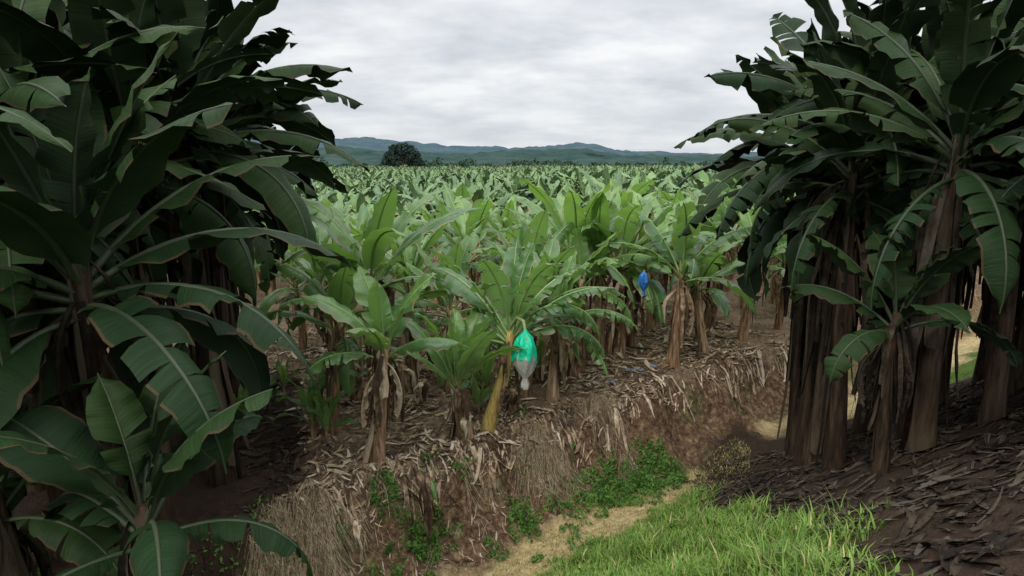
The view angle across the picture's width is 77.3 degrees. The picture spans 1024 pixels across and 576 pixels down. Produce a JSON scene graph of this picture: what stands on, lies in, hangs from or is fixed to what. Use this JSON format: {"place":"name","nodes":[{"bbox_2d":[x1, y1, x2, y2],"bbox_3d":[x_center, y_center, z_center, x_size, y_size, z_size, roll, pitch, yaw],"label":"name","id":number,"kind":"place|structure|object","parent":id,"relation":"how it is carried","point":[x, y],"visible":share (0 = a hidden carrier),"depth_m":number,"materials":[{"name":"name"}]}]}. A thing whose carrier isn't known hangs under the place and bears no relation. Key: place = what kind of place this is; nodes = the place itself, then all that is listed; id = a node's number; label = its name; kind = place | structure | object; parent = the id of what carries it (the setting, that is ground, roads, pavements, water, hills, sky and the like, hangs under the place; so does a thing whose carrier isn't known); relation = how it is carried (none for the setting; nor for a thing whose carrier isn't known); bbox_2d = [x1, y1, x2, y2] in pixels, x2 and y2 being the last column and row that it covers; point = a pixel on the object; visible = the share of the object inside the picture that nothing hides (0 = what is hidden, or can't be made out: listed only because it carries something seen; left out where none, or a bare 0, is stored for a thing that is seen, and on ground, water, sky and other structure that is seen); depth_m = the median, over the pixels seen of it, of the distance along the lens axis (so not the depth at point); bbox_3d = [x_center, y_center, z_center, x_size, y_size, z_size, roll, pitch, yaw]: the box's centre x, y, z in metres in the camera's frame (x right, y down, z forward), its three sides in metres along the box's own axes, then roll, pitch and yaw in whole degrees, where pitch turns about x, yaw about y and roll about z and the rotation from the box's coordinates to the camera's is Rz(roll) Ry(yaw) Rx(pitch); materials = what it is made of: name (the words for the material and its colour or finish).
{"place":"outdoors","nodes":[
{"label":"outdoors","id":0,"kind":"place"},
{"bbox_2d":[245,137,757,156],"bbox_3d":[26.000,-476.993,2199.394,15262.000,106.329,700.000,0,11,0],"label":"distant hills","id":1,"kind":"structure","parent":0,"point":[372,143],"depth_m":2252.82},
{"bbox_2d":[5,166,1023,575],"bbox_3d":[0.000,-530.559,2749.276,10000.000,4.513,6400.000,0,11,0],"label":"ground","id":2,"kind":"structure","parent":0,"point":[689,442],"depth_m":10.49,"materials":[{"name":"soil"}]},
{"bbox_2d":[9,6,67,491],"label":"tall banana plant","id":3,"kind":"object","parent":2,"relation":"on","point":[38,487],"depth_m":9.14,"materials":[{"name":"green plant"}]},
{"bbox_2d":[0,87,111,180],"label":"tall banana plant","id":4,"kind":"object","parent":2,"relation":"on","point":[93,92],"visible":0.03,"depth_m":6.83,"materials":[{"name":"green plant"}]},
{"bbox_2d":[0,349,150,575],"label":"young banana plant","id":5,"kind":"object","parent":2,"relation":"on","point":[80,547],"visible":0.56,"depth_m":6.16,"materials":[{"name":"green plant"}]},
{"bbox_2d":[0,56,169,365],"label":"tall banana plant","id":6,"kind":"object","parent":2,"relation":"on","point":[38,129],"visible":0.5,"depth_m":5.97,"materials":[{"name":"green plant"}]},
{"bbox_2d":[20,23,217,422],"bbox_3d":[-6.000,-0.181,8.299,4.020,6.984,4.230,-8,13,-35],"label":"tall banana plant","id":7,"kind":"object","parent":2,"relation":"on","point":[134,215],"visible":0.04,"depth_m":8.30,"materials":[{"name":"green plant"}]},
{"bbox_2d":[0,0,271,561],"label":"tall banana plant","id":8,"kind":"object","parent":2,"relation":"on","point":[50,90],"visible":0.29,"depth_m":6.70,"materials":[{"name":"green plant"}]},
{"bbox_2d":[61,0,238,381],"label":"tall banana plant","id":9,"kind":"object","parent":2,"relation":"on","point":[65,2],"visible":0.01,"depth_m":10.17,"materials":[{"name":"green plant"}]},
{"bbox_2d":[0,343,312,575],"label":"young banana plant","id":10,"kind":"object","parent":2,"relation":"on","point":[61,448],"visible":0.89,"depth_m":5.35,"materials":[{"name":"green plant"}]},
{"bbox_2d":[34,0,284,438],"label":"tall banana plant","id":11,"kind":"object","parent":2,"relation":"on","point":[58,7],"visible":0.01,"depth_m":8.96,"materials":[{"name":"green plant"}]},
{"bbox_2d":[0,0,325,521],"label":"tall banana plant","id":12,"kind":"object","parent":2,"relation":"on","point":[49,40],"visible":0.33,"depth_m":7.40,"materials":[{"name":"green plant"}]},
{"bbox_2d":[0,32,352,575],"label":"tall banana plant","id":13,"kind":"object","parent":2,"relation":"on","point":[53,216],"visible":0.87,"depth_m":5.74,"materials":[{"name":"green plant"}]},
{"bbox_2d":[64,0,362,410],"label":"tall banana plant","id":14,"kind":"object","parent":2,"relation":"on","point":[215,11],"visible":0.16,"depth_m":9.61,"materials":[{"name":"green plant"}]},
{"bbox_2d":[152,120,276,346],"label":"tall banana plant","id":15,"kind":"object","parent":2,"relation":"on","point":[163,280],"visible":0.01,"depth_m":11.47,"materials":[{"name":"green plant"}]},
{"bbox_2d":[64,0,370,487],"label":"tall banana plant","id":16,"kind":"object","parent":2,"relation":"on","point":[276,195],"visible":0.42,"depth_m":8.40,"materials":[{"name":"green plant"}]},
{"bbox_2d":[234,384,249,410],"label":"banana sucker","id":17,"kind":"object","parent":2,"relation":"on","point":[242,394],"visible":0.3,"depth_m":11.28,"materials":[{"name":"green plant"}]},
{"bbox_2d":[152,16,342,448],"bbox_3d":[-4.931,-0.622,9.964,4.646,7.281,4.832,-3,11,-16],"label":"tall banana plant","id":18,"kind":"object","parent":2,"relation":"on","point":[313,169],"visible":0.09,"depth_m":9.72,"materials":[{"name":"green plant"}]},
{"bbox_2d":[263,373,284,408],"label":"banana sucker","id":19,"kind":"object","parent":2,"relation":"on","point":[278,392],"visible":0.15,"depth_m":12.15,"materials":[{"name":"green plant"}]},
{"bbox_2d":[271,357,300,395],"bbox_3d":[-4.520,1.890,12.821,0.675,0.935,0.712,1,11,6],"label":"banana sucker","id":20,"kind":"object","parent":2,"relation":"on","point":[281,370],"visible":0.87,"depth_m":12.84,"materials":[{"name":"green plant"}]},
{"bbox_2d":[230,133,348,390],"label":"tall banana plant","id":21,"kind":"object","parent":2,"relation":"on","point":[340,187],"visible":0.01,"depth_m":12.89,"materials":[{"name":"green plant"}]},
{"bbox_2d":[254,236,333,349],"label":"banana plant","id":22,"kind":"object","parent":2,"relation":"on","point":[267,303],"visible":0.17,"depth_m":15.78,"materials":[{"name":"green plant"}]},
{"bbox_2d":[275,367,325,432],"bbox_3d":[-3.454,2.081,10.936,1.123,1.475,1.065,-4,12,-19],"label":"banana sucker","id":23,"kind":"object","parent":2,"relation":"on","point":[311,383],"visible":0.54,"depth_m":11.03,"materials":[{"name":"green plant"}]},
{"bbox_2d":[273,378,334,439],"bbox_3d":[-3.327,2.183,10.733,0.925,1.282,0.975,6,13,30],"label":"banana sucker","id":24,"kind":"object","parent":2,"relation":"on","point":[304,399],"visible":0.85,"depth_m":10.72,"materials":[{"name":"green plant"}]},
{"bbox_2d":[253,225,394,351],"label":"banana plant","id":25,"kind":"object","parent":2,"relation":"on","point":[307,261],"visible":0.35,"depth_m":13.65,"materials":[{"name":"green plant"}]},
{"bbox_2d":[306,360,354,409],"bbox_3d":[-3.208,1.864,12.189,1.060,1.393,1.005,5,12,25],"label":"banana sucker","id":26,"kind":"object","parent":2,"relation":"on","point":[309,363],"visible":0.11,"depth_m":11.87,"materials":[{"name":"green plant"}]},
{"bbox_2d":[305,391,357,441],"bbox_3d":[-3.089,2.244,10.724,0.836,1.099,0.793,-6,12,-27],"label":"banana sucker","id":27,"kind":"object","parent":2,"relation":"on","point":[324,415],"visible":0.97,"depth_m":10.58,"materials":[{"name":"green plant"}]},
{"bbox_2d":[265,242,398,435],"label":"banana plant","id":28,"kind":"object","parent":2,"relation":"on","point":[341,290],"visible":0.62,"depth_m":10.83,"materials":[{"name":"green plant"}]},
{"bbox_2d":[349,360,362,401],"bbox_3d":[-3.128,1.914,12.559,0.384,1.150,0.411,-2,11,-11],"label":"banana stump","id":29,"kind":"object","parent":2,"relation":"on","point":[357,384],"visible":0.39,"depth_m":12.45,"materials":[{"name":"brown plant"}]},
{"bbox_2d":[31,408,688,575],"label":"bank weeds","id":30,"kind":"object","parent":2,"relation":"on","point":[601,488],"visible":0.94,"depth_m":10.66,"materials":[{"name":"green plant"}]},
{"bbox_2d":[351,336,372,376],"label":"banana sucker","id":31,"kind":"object","parent":2,"relation":"on","point":[354,340],"visible":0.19,"depth_m":13.25,"materials":[{"name":"green plant"}]},
{"bbox_2d":[317,224,428,307],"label":"banana plant","id":32,"kind":"object","parent":2,"relation":"on","point":[354,231],"visible":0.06,"depth_m":15.83,"materials":[{"name":"green plant"}]},
{"bbox_2d":[280,185,482,410],"bbox_3d":[-2.257,0.364,11.834,3.709,4.532,3.733,-3,11,-13],"label":"banana plant","id":33,"kind":"object","parent":2,"relation":"on","point":[382,231],"visible":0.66,"depth_m":11.40,"materials":[{"name":"green plant"}]},
{"bbox_2d":[300,264,469,465],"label":"banana plant","id":34,"kind":"object","parent":2,"relation":"on","point":[372,325],"visible":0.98,"depth_m":9.66,"materials":[{"name":"green plant"}]},
{"bbox_2d":[327,216,447,364],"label":"banana plant","id":35,"kind":"object","parent":2,"relation":"on","point":[399,270],"visible":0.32,"depth_m":13.84,"materials":[{"name":"green plant"}]},
{"bbox_2d":[392,356,397,367],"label":"banana sucker","id":36,"kind":"object","parent":2,"relation":"on","point":[394,358],"visible":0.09,"depth_m":13.67,"materials":[{"name":"green plant"}]},
{"bbox_2d":[380,142,424,167],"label":"broad tree","id":37,"kind":"object","parent":2,"relation":"on","point":[401,154],"visible":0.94,"depth_m":248.76,"materials":[{"name":"green plant"}]},
{"bbox_2d":[395,365,415,398],"bbox_3d":[-2.113,2.006,12.593,0.388,0.963,0.522,-5,12,-23],"label":"banana stump","id":38,"kind":"object","parent":2,"relation":"on","point":[407,377],"visible":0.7,"depth_m":12.50,"materials":[{"name":"brown plant"}]},
{"bbox_2d":[405,351,419,389],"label":"banana stump","id":39,"kind":"object","parent":2,"relation":"on","point":[411,363],"visible":0.41,"depth_m":13.05,"materials":[{"name":"brown plant"}]},
{"bbox_2d":[413,378,432,405],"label":"banana stump","id":40,"kind":"object","parent":2,"relation":"on","point":[424,387],"visible":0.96,"depth_m":12.23,"materials":[{"name":"brown plant"}]},
{"bbox_2d":[427,332,439,384],"bbox_3d":[-1.613,1.622,13.536,0.295,1.350,0.604,6,13,29],"label":"banana stump","id":41,"kind":"object","parent":2,"relation":"on","point":[435,379],"visible":0.11,"depth_m":13.48,"materials":[{"name":"brown plant"}]},
{"bbox_2d":[426,319,442,355],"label":"banana sucker","id":42,"kind":"object","parent":2,"relation":"on","point":[438,329],"visible":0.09,"depth_m":14.37,"materials":[{"name":"green plant"}]},
{"bbox_2d":[387,224,507,392],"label":"banana plant","id":43,"kind":"object","parent":2,"relation":"on","point":[467,243],"visible":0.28,"depth_m":13.11,"materials":[{"name":"green plant"}]},
{"bbox_2d":[238,389,658,575],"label":"dry bank grass","id":44,"kind":"structure","parent":2,"relation":"on","point":[311,546],"depth_m":9.00,"materials":[{"name":"plant"}]},
{"bbox_2d":[447,384,463,422],"bbox_3d":[-1.009,2.200,11.477,0.339,1.000,0.447,0,11,0],"label":"banana stump","id":45,"kind":"object","parent":2,"relation":"on","point":[452,392],"visible":0.2,"depth_m":11.47,"materials":[{"name":"brown plant"}]},
{"bbox_2d":[353,465,558,562],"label":"fallen dry leaf","id":46,"kind":"object","parent":2,"relation":"on","point":[425,490],"visible":0.99,"depth_m":9.26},
{"bbox_2d":[419,469,436,501],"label":"fallen banana leaf","id":47,"kind":"object","parent":46,"relation":"on","point":[434,490],"visible":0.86,"depth_m":9.28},
{"bbox_2d":[407,195,506,317],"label":"banana plant","id":48,"kind":"object","parent":2,"relation":"on","point":[464,225],"visible":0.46,"depth_m":15.83,"materials":[{"name":"green plant"}]},
{"bbox_2d":[389,297,525,441],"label":"young banana plant","id":49,"kind":"object","parent":2,"relation":"on","point":[472,334],"visible":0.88,"depth_m":10.54,"materials":[{"name":"green plant"}]},
{"bbox_2d":[460,373,476,394],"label":"banana sucker","id":50,"kind":"object","parent":2,"relation":"on","point":[469,379],"visible":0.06,"depth_m":12.90,"materials":[{"name":"green plant"}]},
{"bbox_2d":[460,412,480,439],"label":"banana stump","id":51,"kind":"object","parent":2,"relation":"on","point":[467,428],"visible":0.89,"depth_m":10.77,"materials":[{"name":"brown plant"}]},
{"bbox_2d":[462,373,493,417],"bbox_3d":[-0.698,2.078,11.753,0.718,0.995,0.757,0,11,-3],"label":"banana sucker","id":52,"kind":"object","parent":2,"relation":"on","point":[486,393],"visible":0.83,"depth_m":11.67,"materials":[{"name":"green plant"}]},
{"bbox_2d":[463,342,499,402],"bbox_3d":[-0.412,1.795,12.331,1.096,1.519,1.156,-1,11,-5],"label":"banana sucker","id":53,"kind":"object","parent":2,"relation":"on","point":[485,370],"visible":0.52,"depth_m":12.29,"materials":[{"name":"green plant"}]},
{"bbox_2d":[472,366,494,397],"bbox_3d":[-0.535,1.954,12.595,0.511,1.065,0.373,10,15,41],"label":"banana stump","id":54,"kind":"object","parent":2,"relation":"on","point":[489,383],"visible":0.19,"depth_m":12.41,"materials":[{"name":"brown plant"}]},
{"bbox_2d":[495,370,522,401],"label":"banana sucker","id":55,"kind":"object","parent":2,"relation":"on","point":[511,373],"visible":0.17,"depth_m":12.57,"materials":[{"name":"green plant"}]},
{"bbox_2d":[165,163,855,354],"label":"banana plantation","id":56,"kind":"object","parent":2,"relation":"on","point":[498,187],"visible":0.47,"depth_m":23.45,"materials":[{"name":"green plant"}]},
{"bbox_2d":[502,388,521,414],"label":"banana stump","id":57,"kind":"object","parent":2,"relation":"on","point":[514,401],"visible":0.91,"depth_m":11.91,"materials":[{"name":"brown plant"}]},
{"bbox_2d":[315,157,713,168],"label":"distant tree line","id":58,"kind":"object","parent":2,"relation":"on","point":[461,163],"visible":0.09,"depth_m":284.87,"materials":[{"name":"green plant"}]},
{"bbox_2d":[476,222,553,329],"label":"banana plant","id":59,"kind":"object","parent":2,"relation":"on","point":[510,235],"visible":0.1,"depth_m":16.45,"materials":[{"name":"green plant"}]},
{"bbox_2d":[491,340,539,388],"bbox_3d":[-0.076,1.613,13.437,1.079,1.418,1.024,-3,12,-17],"label":"banana sucker","id":60,"kind":"object","parent":2,"relation":"on","point":[498,346],"visible":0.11,"depth_m":13.21,"materials":[{"name":"green plant"}]},
{"bbox_2d":[416,236,615,434],"bbox_3d":[-0.067,1.016,10.838,3.638,3.613,1.837,1,11,5],"label":"banana plant","id":61,"kind":"object","parent":2,"relation":"on","point":[514,271],"visible":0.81,"depth_m":10.83,"materials":[{"name":"green plant"}]},
{"bbox_2d":[509,316,537,389],"bbox_3d":[0.104,1.065,10.445,0.713,1.147,0.412,10,15,41],"label":"bagged banana bunch","id":62,"kind":"object","parent":61,"relation":"attached to","point":[524,362],"visible":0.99,"depth_m":10.23,"materials":[{"name":"teal plastic"}]},
{"bbox_2d":[514,366,520,390],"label":"banana stump","id":63,"kind":"object","parent":2,"relation":"on","point":[515,378],"visible":0.05,"depth_m":12.91,"materials":[{"name":"brown plant"}]},
{"bbox_2d":[462,208,590,376],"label":"banana plant","id":64,"kind":"object","parent":2,"relation":"on","point":[538,225],"visible":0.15,"depth_m":13.25,"materials":[{"name":"green plant"}]},
{"bbox_2d":[535,334,549,382],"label":"banana sucker","id":65,"kind":"object","parent":2,"relation":"on","point":[539,347],"visible":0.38,"depth_m":13.58,"materials":[{"name":"green plant"}]},
{"bbox_2d":[537,345,550,377],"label":"banana stump","id":66,"kind":"object","parent":2,"relation":"on","point":[539,373],"visible":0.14,"depth_m":13.81,"materials":[{"name":"brown plant"}]},
{"bbox_2d":[468,235,625,397],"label":"banana plant","id":67,"kind":"object","parent":2,"relation":"on","point":[551,249],"visible":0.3,"depth_m":12.11,"materials":[{"name":"green plant"}]},
{"bbox_2d":[542,342,569,395],"bbox_3d":[0.864,1.761,12.787,0.545,1.387,0.405,5,12,22],"label":"banana stump","id":68,"kind":"object","parent":2,"relation":"on","point":[564,369],"visible":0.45,"depth_m":12.62,"materials":[{"name":"brown plant"}]},
{"bbox_2d":[484,248,638,400],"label":"banana plant","id":69,"kind":"object","parent":2,"relation":"on","point":[557,353],"visible":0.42,"depth_m":12.25,"materials":[{"name":"green plant"}]},
{"bbox_2d":[566,338,581,376],"bbox_3d":[1.345,1.661,13.912,0.372,1.188,0.506,0,11,0],"label":"banana stump","id":70,"kind":"object","parent":2,"relation":"on","point":[571,368],"visible":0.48,"depth_m":13.97,"materials":[{"name":"brown plant"}]},
{"bbox_2d":[513,176,651,359],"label":"banana plant","id":71,"kind":"object","parent":2,"relation":"on","point":[575,215],"visible":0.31,"depth_m":14.27,"materials":[{"name":"green plant"}]},
{"bbox_2d":[540,227,648,374],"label":"banana plant","id":72,"kind":"object","parent":2,"relation":"on","point":[583,251],"visible":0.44,"depth_m":13.93,"materials":[{"name":"green plant"}]},
{"bbox_2d":[441,437,750,575],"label":"dry verge grass","id":73,"kind":"structure","parent":2,"relation":"on","point":[557,542],"depth_m":10.44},
{"bbox_2d":[185,296,1023,575],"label":"leaf litter","id":74,"kind":"object","parent":2,"relation":"on","point":[995,542],"visible":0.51,"depth_m":9.93,"materials":[{"name":"plant"}]},
{"bbox_2d":[605,320,619,352],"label":"banana stump","id":75,"kind":"object","parent":2,"relation":"on","point":[610,343],"visible":0.76,"depth_m":15.72,"materials":[{"name":"brown plant"}]},
{"bbox_2d":[557,185,671,357],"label":"banana plant","id":76,"kind":"object","parent":2,"relation":"on","point":[602,206],"visible":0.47,"depth_m":14.88,"materials":[{"name":"green plant"}]},
{"bbox_2d":[608,364,656,382],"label":"plastic scraps","id":77,"kind":"object","parent":2,"relation":"on","point":[639,369],"visible":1,"depth_m":14.25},
{"bbox_2d":[558,194,709,354],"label":"banana plant","id":78,"kind":"object","parent":2,"relation":"on","point":[628,233],"visible":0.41,"depth_m":14.90,"materials":[{"name":"green plant"}]},
{"bbox_2d":[638,270,648,295],"bbox_3d":[2.684,-0.102,13.030,0.220,0.532,0.233,-9,14,-37],"label":"bagged banana bunch","id":79,"kind":"object","parent":78,"relation":"hanging from","point":[643,281],"visible":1,"depth_m":12.97,"materials":[{"name":"blue plastic"}]},
{"bbox_2d":[625,293,644,344],"bbox_3d":[2.939,0.983,16.019,0.491,1.679,0.621,-4,12,-20],"label":"banana stump","id":80,"kind":"object","parent":2,"relation":"on","point":[635,318],"visible":0.43,"depth_m":15.94,"materials":[{"name":"brown plant"}]},
{"bbox_2d":[565,202,713,347],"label":"banana plant","id":81,"kind":"object","parent":2,"relation":"on","point":[658,292],"visible":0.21,"depth_m":15.53,"materials":[{"name":"green plant"}]},
{"bbox_2d":[596,193,756,368],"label":"banana plant","id":82,"kind":"object","parent":2,"relation":"on","point":[686,250],"visible":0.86,"depth_m":14.15,"materials":[{"name":"green plant"}]},
{"bbox_2d":[632,191,726,330],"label":"banana plant","id":83,"kind":"object","parent":2,"relation":"on","point":[650,323],"visible":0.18,"depth_m":17.56,"materials":[{"name":"green plant"}]},
{"bbox_2d":[501,480,933,575],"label":"green grass","id":84,"kind":"structure","parent":2,"relation":"on","point":[782,553],"depth_m":6.49,"materials":[{"name":"plant"}]},
{"bbox_2d":[676,46,826,453],"bbox_3d":[5.423,-0.516,11.861,5.304,7.992,5.100,-7,13,-33],"label":"tall banana plant","id":85,"kind":"object","parent":2,"relation":"on","point":[749,281],"visible":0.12,"depth_m":11.96,"materials":[{"name":"green plant"}]},
{"bbox_2d":[674,19,886,466],"bbox_3d":[4.928,-0.335,10.210,4.704,7.550,4.488,-7,13,-31],"label":"tall banana plant","id":86,"kind":"object","parent":2,"relation":"on","point":[712,200],"visible":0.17,"depth_m":10.05,"materials":[{"name":"green plant"}]},
{"bbox_2d":[760,128,856,240],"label":"tall banana plant","id":87,"kind":"object","parent":2,"relation":"on","point":[761,129],"depth_m":12.57,"materials":[{"name":"green plant"}]},
{"bbox_2d":[693,0,1023,464],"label":"tall banana plant","id":88,"kind":"object","parent":2,"relation":"on","point":[886,12],"visible":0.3,"depth_m":8.71,"materials":[{"name":"green plant"}]},
{"bbox_2d":[754,29,963,433],"bbox_3d":[6.183,-0.670,10.434,4.818,7.259,4.632,-2,11,-11],"label":"tall banana plant","id":89,"kind":"object","parent":2,"relation":"on","point":[857,426],"visible":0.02,"depth_m":11.00,"materials":[{"name":"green plant"}]},
{"bbox_2d":[713,7,1023,469],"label":"tall banana plant","id":90,"kind":"object","parent":2,"relation":"on","point":[840,133],"visible":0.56,"depth_m":8.06,"materials":[{"name":"green plant"}]},
{"bbox_2d":[751,0,1023,455],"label":"tall banana plant","id":91,"kind":"object","parent":2,"relation":"on","point":[977,79],"visible":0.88,"depth_m":6.69,"materials":[{"name":"green plant"}]},
{"bbox_2d":[768,0,1023,448],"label":"tall banana plant","id":92,"kind":"object","parent":2,"relation":"on","point":[846,55],"visible":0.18,"depth_m":8.05,"materials":[{"name":"green plant"}]},
{"bbox_2d":[779,232,1022,476],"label":"young banana plant","id":93,"kind":"object","parent":2,"relation":"on","point":[893,368],"visible":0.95,"depth_m":6.68,"materials":[{"name":"green plant"}]},
{"bbox_2d":[793,35,1009,435],"bbox_3d":[6.120,-0.615,9.207,4.290,6.424,4.061,2,11,12],"label":"tall banana plant","id":94,"kind":"object","parent":2,"relation":"on","point":[916,40],"visible":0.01,"depth_m":9.30,"materials":[{"name":"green plant"}]},
{"bbox_2d":[847,40,1023,425],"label":"tall banana plant","id":95,"kind":"object","parent":2,"relation":"on","point":[999,382],"visible":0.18,"depth_m":7.52,"materials":[{"name":"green plant"}]},
{"bbox_2d":[922,20,1023,405],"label":"tall banana plant","id":96,"kind":"object","parent":2,"relation":"on","point":[967,279],"visible":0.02,"depth_m":10.54,"materials":[{"name":"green plant"}]},
{"bbox_2d":[953,81,1023,213],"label":"tall banana plant","id":97,"kind":"object","parent":2,"relation":"on","point":[1016,90],"visible":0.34,"depth_m":5.89,"materials":[{"name":"green plant"}]},
{"bbox_2d":[971,205,1009,384],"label":"tall banana plant","id":98,"kind":"object","parent":2,"relation":"on","point":[981,377],"visible":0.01,"depth_m":11.71,"materials":[{"name":"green plant"}]},
{"bbox_2d":[971,157,1014,209],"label":"tall banana plant","id":99,"kind":"object","parent":2,"relation":"on","point":[1010,160],"visible":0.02,"depth_m":7.92,"materials":[{"name":"green plant"}]},
{"bbox_2d":[1008,286,1023,394],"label":"tall banana plant","id":100,"kind":"object","parent":2,"relation":"on","point":[1019,379],"visible":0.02,"depth_m":9.14,"materials":[{"name":"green plant"}]},
{"bbox_2d":[1014,198,1023,218],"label":"tall banana plant","id":101,"kind":"object","parent":2,"relation":"on","point":[1021,205],"visible":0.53,"depth_m":6.70,"materials":[{"name":"green plant"}]},
{"bbox_2d":[290,146,764,165],"bbox_3d":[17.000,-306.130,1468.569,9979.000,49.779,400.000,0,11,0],"label":"hills","id":102,"kind":"structure","parent":0,"point":[585,156],"depth_m":1420.43,"materials":[{"name":"plant"}]},
{"bbox_2d":[205,0,992,153],"label":"sky","id":103,"kind":"structure","parent":0,"point":[622,75],"materials":[{"name":"white"}]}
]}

